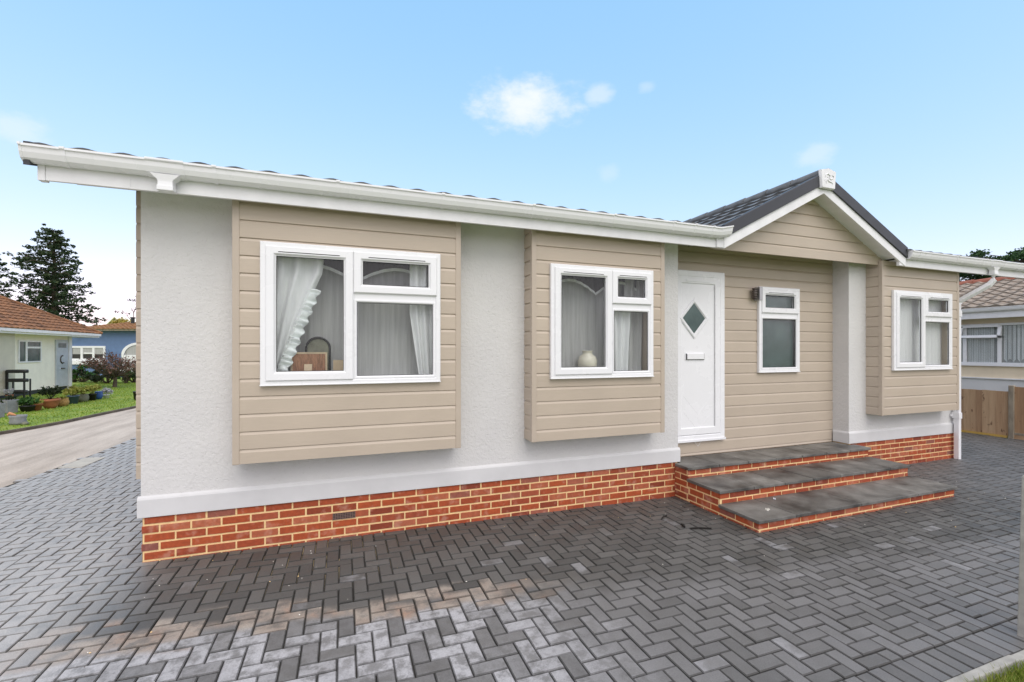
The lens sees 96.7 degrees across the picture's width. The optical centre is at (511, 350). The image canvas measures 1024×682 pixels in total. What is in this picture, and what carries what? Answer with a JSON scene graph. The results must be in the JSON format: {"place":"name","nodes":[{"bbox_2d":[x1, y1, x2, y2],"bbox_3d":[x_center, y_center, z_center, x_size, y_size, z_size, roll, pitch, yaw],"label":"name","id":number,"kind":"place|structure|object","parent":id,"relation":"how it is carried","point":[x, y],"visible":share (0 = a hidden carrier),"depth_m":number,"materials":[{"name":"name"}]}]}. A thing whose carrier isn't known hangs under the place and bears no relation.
{"place":"outdoors","nodes":[
{"label":"outdoors","id":0,"kind":"place"},
{"bbox_2d":[0,408,135,487],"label":"road","id":1,"kind":"structure","parent":0,"point":[26,454],"depth_m":8.63,"materials":[{"name":"grey asphalt"}]},
{"bbox_2d":[0,406,135,434],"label":"kerb","id":2,"kind":"structure","parent":1,"relation":"on","point":[59,422],"depth_m":10.97,"materials":[{"name":"grey concrete"}]},
{"bbox_2d":[0,377,135,430],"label":"lawn","id":3,"kind":"structure","parent":0,"point":[5,424],"depth_m":13.38,"materials":[{"name":"green plant"}]},
{"bbox_2d":[0,398,5,417],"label":"planter","id":4,"kind":"object","parent":3,"relation":"on","point":[2,408],"visible":1,"depth_m":11.56,"materials":[{"name":"grey concrete"}]},
{"bbox_2d":[3,388,13,398],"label":"plant pot","id":5,"kind":"object","parent":3,"relation":"on","point":[11,390],"visible":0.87,"depth_m":15.21,"materials":[{"name":"ceramic"}]},
{"bbox_2d":[0,254,17,297],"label":"conifer tree","id":6,"kind":"object","parent":3,"relation":"on","point":[4,269],"visible":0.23,"depth_m":44.23,"materials":[{"name":"green plant"}]},
{"bbox_2d":[0,395,18,413],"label":"planter","id":7,"kind":"object","parent":3,"relation":"on","point":[12,405],"visible":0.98,"depth_m":12.39,"materials":[{"name":"grey stone"}]},
{"bbox_2d":[5,370,30,399],"bbox_3d":[-17.128,1.192,15.763,0.734,1.040,0.295,0,0,0],"label":"garden chair","id":8,"kind":"object","parent":3,"relation":"on","point":[13,380],"visible":0.91,"depth_m":15.68,"materials":[{"name":"black plastic"}]},
{"bbox_2d":[8,414,27,424],"bbox_3d":[-11.428,1.607,10.527,0.310,0.210,0.305,0,0,-20],"label":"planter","id":9,"kind":"object","parent":3,"relation":"on","point":[19,419],"visible":0.92,"depth_m":10.43,"materials":[{"name":"grey stone"}]},
{"bbox_2d":[17,398,38,411],"bbox_3d":[-13.533,1.529,12.738,0.450,0.367,0.427,0,0,-41],"label":"plant pot","id":10,"kind":"object","parent":3,"relation":"on","point":[26,407],"visible":1,"depth_m":12.65,"materials":[{"name":"black plastic"}]},
{"bbox_2d":[20,396,39,404],"bbox_3d":[-14.431,1.533,13.632,0.460,0.358,0.399,0,0,-41],"label":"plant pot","id":11,"kind":"object","parent":3,"relation":"on","point":[23,399],"visible":0.29,"depth_m":13.51,"materials":[{"name":"green plastic"}]},
{"bbox_2d":[30,399,43,410],"bbox_3d":[-13.512,1.546,12.903,0.347,0.332,0.304,0,0,-43],"label":"plant pot","id":12,"kind":"object","parent":3,"relation":"on","point":[38,406],"visible":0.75,"depth_m":12.89,"materials":[{"name":"ceramic"}]},
{"bbox_2d":[37,385,62,408],"bbox_3d":[-13.612,1.369,13.434,0.594,0.687,0.546,0,0,-20],"label":"plant pot","id":13,"kind":"object","parent":3,"relation":"on","point":[50,402],"visible":0.99,"depth_m":13.34,"materials":[{"name":"ceramic"}]},
{"bbox_2d":[0,295,102,397],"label":"bungalow","id":14,"kind":"object","parent":3,"relation":"on","point":[36,342],"visible":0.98,"depth_m":17.92,"materials":[{"name":"beige paint"}]},
{"bbox_2d":[18,340,41,362],"bbox_3d":[-18.493,0.047,17.461,0.041,0.840,1.350,0,0,-20],"label":"window","id":15,"kind":"structure","parent":14,"relation":"in","point":[28,351],"depth_m":17.44,"materials":[{"name":"white plastic"}]},
{"bbox_2d":[55,340,67,386],"bbox_3d":[-19.184,0.542,19.418,0.105,1.970,0.880,0,0,-20],"label":"door","id":16,"kind":"structure","parent":14,"relation":"in","point":[61,346],"depth_m":19.36,"materials":[{"name":"grey plastic"}]},
{"bbox_2d":[3,223,107,325],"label":"conifer tree","id":17,"kind":"object","parent":3,"relation":"on","point":[50,276],"visible":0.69,"depth_m":47.67,"materials":[{"name":"green plant"}]},
{"bbox_2d":[56,396,69,406],"bbox_3d":[-13.738,1.550,13.916,0.300,0.325,0.300,0,0,-20],"label":"plant pot","id":18,"kind":"object","parent":3,"relation":"on","point":[64,401],"visible":0.83,"depth_m":13.86,"materials":[{"name":"beige ceramic"}]},
{"bbox_2d":[62,385,85,403],"bbox_3d":[-14.052,1.410,14.557,0.584,0.603,0.595,0,0,-20],"label":"plant pot","id":19,"kind":"object","parent":3,"relation":"on","point":[73,390],"visible":0.99,"depth_m":14.49,"materials":[{"name":"green stone"}]},
{"bbox_2d":[72,368,84,381],"bbox_3d":[-23.596,1.347,24.520,1.078,0.782,1.213,0,0,-20],"label":"shrub","id":20,"kind":"object","parent":3,"relation":"on","point":[78,373],"visible":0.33,"depth_m":24.46,"materials":[{"name":"green plant"}]},
{"bbox_2d":[72,364,98,381],"bbox_3d":[-23.080,1.231,24.422,1.451,1.018,1.245,0,0,-44],"label":"shrub","id":21,"kind":"object","parent":3,"relation":"on","point":[83,379],"visible":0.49,"depth_m":24.38,"materials":[{"name":"green plant"}]},
{"bbox_2d":[77,385,94,401],"bbox_3d":[-14.214,1.429,15.091,0.579,0.566,0.558,0,0,33],"label":"plant pot","id":22,"kind":"object","parent":3,"relation":"on","point":[84,397],"visible":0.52,"depth_m":15.03,"materials":[{"name":"grey ceramic"}]},
{"bbox_2d":[79,368,105,381],"bbox_3d":[-21.918,1.268,23.936,1.180,0.939,1.330,0,0,37],"label":"shrub","id":23,"kind":"object","parent":3,"relation":"on","point":[87,376],"visible":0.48,"depth_m":23.70,"materials":[{"name":"green plant"}]},
{"bbox_2d":[88,384,101,400],"bbox_3d":[-14.301,1.429,15.511,0.474,0.567,0.416,0,0,-42],"label":"plant pot","id":24,"kind":"object","parent":3,"relation":"on","point":[93,395],"visible":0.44,"depth_m":15.46,"materials":[{"name":"black plastic"}]},
{"bbox_2d":[95,391,102,399],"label":"plant pot","id":25,"kind":"object","parent":3,"relation":"on","point":[99,395],"visible":0.83,"depth_m":15.81,"materials":[{"name":"ceramic"}]},
{"bbox_2d":[89,369,112,382],"bbox_3d":[-20.874,1.328,23.416,1.183,0.823,1.320,0,0,37],"label":"shrub","id":26,"kind":"object","parent":3,"relation":"on","point":[100,378],"visible":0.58,"depth_m":23.30,"materials":[{"name":"green plant"}]},
{"bbox_2d":[72,317,136,376],"bbox_3d":[-24.650,-0.168,31.742,13.000,4.030,6.519,0,0,0],"label":"bungalow","id":27,"kind":"object","parent":3,"relation":"on","point":[118,338],"visible":0.23,"depth_m":29.00,"materials":[{"name":"blue paint"}]},
{"bbox_2d":[72,346,105,363],"bbox_3d":[-27.012,0.312,28.943,2.340,1.170,0.120,0,0,0],"label":"window","id":28,"kind":"structure","parent":27,"relation":"in","point":[78,352],"depth_m":28.97,"materials":[{"name":"white plastic"}]},
{"bbox_2d":[121,343,135,361],"bbox_3d":[-23.800,0.278,28.967,2.100,1.537,0.070,0,0,0],"label":"arched window","id":29,"kind":"structure","parent":27,"relation":"in","point":[131,350],"depth_m":28.93,"materials":[{"name":"white plastic"}]},
{"bbox_2d":[75,349,135,386],"bbox_3d":[-18.351,0.828,21.043,2.695,1.878,2.821,0,0,-20],"label":"ornamental tree","id":30,"kind":"object","parent":3,"relation":"on","point":[125,365],"visible":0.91,"depth_m":20.72,"materials":[{"name":"brown plant"}]},
{"bbox_2d":[102,388,113,397],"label":"plant pot","id":31,"kind":"object","parent":3,"relation":"on","point":[107,391],"visible":0.86,"depth_m":16.16,"materials":[{"name":"white ceramic"}]},
{"bbox_2d":[109,317,130,323],"bbox_3d":[-33.488,-0.548,40.080,3.555,4.623,3.479,0,0,7],"label":"autumn tree","id":32,"kind":"object","parent":3,"relation":"on","point":[121,320],"visible":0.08,"depth_m":39.38,"materials":[{"name":"yellow plant"}]},
{"bbox_2d":[106,316,135,323],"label":"house","id":33,"kind":"structure","parent":3,"relation":"on","point":[115,318],"depth_m":45.05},
{"bbox_2d":[114,296,135,319],"bbox_3d":[-27.845,-1.135,32.957,1.587,5.766,0.375,0,0,-20],"label":"bare tree","id":34,"kind":"object","parent":3,"relation":"on","point":[131,309],"visible":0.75,"depth_m":33.01,"materials":[{"name":"brown plant"}]},
{"bbox_2d":[117,368,133,382],"bbox_3d":[-19.920,1.244,23.456,0.731,0.979,0.766,0,0,37],"label":"shrub","id":35,"kind":"object","parent":3,"relation":"on","point":[127,379],"visible":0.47,"depth_m":23.47,"materials":[{"name":"green plant"}]},
{"bbox_2d":[122,368,135,382],"bbox_3d":[-19.923,1.314,24.027,1.471,0.848,1.338,0,0,-20],"label":"shrub","id":36,"kind":"object","parent":3,"relation":"on","point":[133,378],"visible":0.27,"depth_m":23.84,"materials":[{"name":"green plant"}]},
{"bbox_2d":[0,432,1023,681],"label":"block paving","id":37,"kind":"structure","parent":0,"point":[920,592],"depth_m":3.30,"materials":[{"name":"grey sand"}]},
{"bbox_2d":[58,457,105,468],"bbox_3d":[-6.674,1.749,7.088,0.314,0.016,0.712,0,0,-17],"label":"inspection cover","id":38,"kind":"object","parent":37,"relation":"on","point":[81,463],"visible":1,"depth_m":7.06,"materials":[{"name":"grey metal"}]},
{"bbox_2d":[84,481,956,681],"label":"grit","id":39,"kind":"object","parent":37,"relation":"on","point":[466,581],"visible":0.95,"depth_m":3.59,"materials":[{"name":"stone"}]},
{"bbox_2d":[17,141,1023,562],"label":"park home","id":40,"kind":"object","parent":37,"relation":"on","point":[767,319],"visible":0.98,"depth_m":4.73,"materials":[{"name":"paint"}]},
{"bbox_2d":[277,256,323,370],"bbox_3d":[-1.908,-0.299,4.007,0.470,1.108,0.083,0,0,-20],"label":"curtain","id":41,"kind":"object","parent":40,"relation":"hanging from","point":[298,292],"visible":0.68,"depth_m":4.01,"materials":[{"name":"white fabric"}]},
{"bbox_2d":[291,352,326,370],"bbox_3d":[-1.815,0.136,4.073,0.300,0.237,0.071,0,0,-20],"label":"picture frame","id":42,"kind":"object","parent":40,"relation":"on","point":[309,361],"visible":0.59,"depth_m":4.06,"materials":[{"name":"brown wood"}]},
{"bbox_2d":[305,337,330,369],"bbox_3d":[-1.776,0.064,4.167,0.219,0.380,0.022,0,0,-20],"label":"arched mirror","id":43,"kind":"object","parent":40,"relation":"on","point":[317,344],"visible":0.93,"depth_m":4.17,"materials":[{"name":"black plastic"}]},
{"bbox_2d":[333,360,342,369],"bbox_3d":[-1.569,0.172,4.164,0.125,0.165,0.062,0,0,-20],"label":"picture frame","id":44,"kind":"object","parent":40,"relation":"on","point":[337,364],"visible":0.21,"depth_m":4.15,"materials":[{"name":"brown wood"}]},
{"bbox_2d":[259,241,440,385],"bbox_3d":[-1.401,-0.308,4.089,1.532,1.224,0.053,0,0,-20],"label":"window","id":45,"kind":"structure","parent":40,"relation":"in","point":[355,292],"depth_m":4.05,"materials":[{"name":"white plastic"}]},
{"bbox_2d":[288,268,418,374],"bbox_3d":[-1.500,-0.443,4.359,1.900,1.420,0.031,0,0,-20],"label":"net curtain","id":46,"kind":"object","parent":40,"relation":"hanging from","point":[386,346],"visible":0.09,"depth_m":4.41,"materials":[{"name":"white fabric"}]},
{"bbox_2d":[323,259,409,279],"bbox_3d":[-1.468,-0.748,4.273,1.540,0.250,0.016,0,0,-20],"label":"valance","id":47,"kind":"object","parent":40,"relation":"attached to","point":[370,269],"visible":0.31,"depth_m":4.32,"materials":[{"name":"white fabric"}]},
{"bbox_2d":[410,265,431,373],"bbox_3d":[-0.858,-0.303,4.410,0.260,1.100,0.056,0,0,-20],"label":"curtain","id":48,"kind":"object","parent":40,"relation":"hanging from","point":[421,319],"visible":0.52,"depth_m":4.41,"materials":[{"name":"white fabric"}]},
{"bbox_2d":[578,351,596,366],"bbox_3d":[0.841,0.129,5.077,0.216,0.250,0.216,0,0,-20],"label":"vase","id":49,"kind":"object","parent":40,"relation":"on","point":[587,359],"visible":0.78,"depth_m":5.00,"materials":[{"name":"beige ceramic"}]},
{"bbox_2d":[562,281,623,366],"bbox_3d":[0.901,-0.443,5.247,1.620,1.420,0.031,0,0,-20],"label":"net curtain","id":50,"kind":"object","parent":40,"relation":"hanging from","point":[582,318],"visible":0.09,"depth_m":5.21,"materials":[{"name":"white fabric"}]},
{"bbox_2d":[562,276,635,294],"bbox_3d":[0.951,-0.748,5.168,1.300,0.250,0.016,0,0,-20],"label":"valance","id":51,"kind":"object","parent":40,"relation":"attached to","point":[595,286],"visible":0.41,"depth_m":5.15,"materials":[{"name":"white fabric"}]},
{"bbox_2d":[550,263,653,378],"bbox_3d":[1.010,-0.303,4.981,1.297,1.214,0.053,0,0,-20],"label":"window","id":52,"kind":"structure","parent":40,"relation":"in","point":[613,302],"depth_m":4.98,"materials":[{"name":"white plastic"}]},
{"bbox_2d":[614,312,630,370],"bbox_3d":[1.226,-0.153,5.176,0.300,0.800,0.056,0,0,-20],"label":"curtain","id":53,"kind":"object","parent":40,"relation":"hanging from","point":[621,332],"visible":0.65,"depth_m":5.18,"materials":[{"name":"white fabric"}]},
{"bbox_2d":[624,279,642,369],"bbox_3d":[1.426,-0.303,5.325,0.260,1.100,0.055,0,0,-20],"label":"curtain","id":54,"kind":"object","parent":40,"relation":"hanging from","point":[635,350],"visible":0.66,"depth_m":5.34,"materials":[{"name":"white fabric"}]},
{"bbox_2d":[678,269,725,445],"bbox_3d":[2.457,0.111,6.034,0.889,2.318,0.095,0,0,-20],"label":"front door","id":55,"kind":"structure","parent":40,"relation":"in","point":[701,294],"depth_m":6.03,"materials":[{"name":"white plastic"}]},
{"bbox_2d":[757,286,800,372],"bbox_3d":[3.829,-0.289,6.511,0.799,1.213,0.052,0,0,-20],"label":"window","id":56,"kind":"structure","parent":40,"relation":"in","point":[763,312],"depth_m":6.49,"materials":[{"name":"white plastic"}]},
{"bbox_2d":[891,296,941,366],"bbox_3d":[6.240,-0.443,7.042,1.820,1.420,0.031,0,0,-20],"label":"net curtain","id":57,"kind":"object","parent":40,"relation":"hanging from","point":[909,330],"visible":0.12,"depth_m":7.05,"materials":[{"name":"white fabric"}]},
{"bbox_2d":[892,290,951,370],"bbox_3d":[6.269,-0.294,6.927,1.429,1.188,0.053,0,0,-20],"label":"window","id":58,"kind":"structure","parent":40,"relation":"in","point":[925,316],"depth_m":6.90,"materials":[{"name":"white plastic"}]},
{"bbox_2d":[690,527,711,528],"bbox_3d":[1.897,1.786,4.570,0.213,0.022,0.016,0,0,-1],"label":"twig","id":59,"kind":"object","parent":37,"relation":"on","point":[701,528],"visible":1,"depth_m":4.57,"materials":[{"name":"brown wood"}]},
{"bbox_2d":[675,442,956,532],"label":"front steps","id":60,"kind":"structure","parent":37,"relation":"on","point":[808,483],"depth_m":5.43,"materials":[{"name":"grey stone"}]},
{"bbox_2d":[961,385,1023,439],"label":"timber fence","id":61,"kind":"object","parent":37,"relation":"on","point":[992,412],"visible":0.43,"depth_m":9.53,"materials":[{"name":"brown wood"}]},
{"bbox_2d":[0,0,1023,325],"label":"sky","id":62,"kind":"structure","parent":0,"point":[680,110],"materials":[{"name":"blue"}]},
{"bbox_2d":[946,660,1023,681],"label":"grass","id":63,"kind":"structure","parent":0,"point":[1012,675],"depth_m":2.50,"materials":[{"name":"green plant"}]},
{"label":"ground","id":64,"kind":"structure","parent":0,"visible":0},
{"bbox_2d":[944,650,1023,681],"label":"path edging","id":65,"kind":"object","parent":64,"relation":"on","point":[997,664],"visible":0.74,"depth_m":2.55,"materials":[{"name":"concrete"}]},
{"bbox_2d":[959,247,1023,281],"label":"tree","id":66,"kind":"object","parent":64,"relation":"on","point":[1016,256],"visible":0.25,"depth_m":33.35,"materials":[{"name":"green plant"}]},
{"bbox_2d":[959,277,1023,390],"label":"bungalow","id":67,"kind":"object","parent":64,"relation":"on","point":[998,305],"visible":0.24,"depth_m":12.31,"materials":[{"name":"white plastic"}]},
{"bbox_2d":[968,327,993,361],"bbox_3d":[12.887,-0.163,12.509,0.008,0.980,0.540,0,0,-20],"label":"curtain","id":68,"kind":"object","parent":67,"relation":"hanging from","point":[986,346],"visible":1,"depth_m":12.49,"materials":[{"name":"white fabric"}]},
{"bbox_2d":[961,322,1023,366],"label":"window","id":69,"kind":"structure","parent":67,"relation":"in","point":[999,325],"depth_m":12.27,"materials":[{"name":"white plastic"}]},
{"bbox_2d":[1004,325,1023,361],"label":"curtain","id":70,"kind":"object","parent":67,"relation":"hanging from","point":[1010,342],"visible":1,"depth_m":11.90,"materials":[{"name":"white fabric"}]},
{"bbox_2d":[1017,475,1023,637],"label":"concrete post","id":71,"kind":"object","parent":64,"relation":"on","point":[1020,626],"visible":0.78,"depth_m":2.87,"materials":[{"name":"grey concrete"}]}
]}

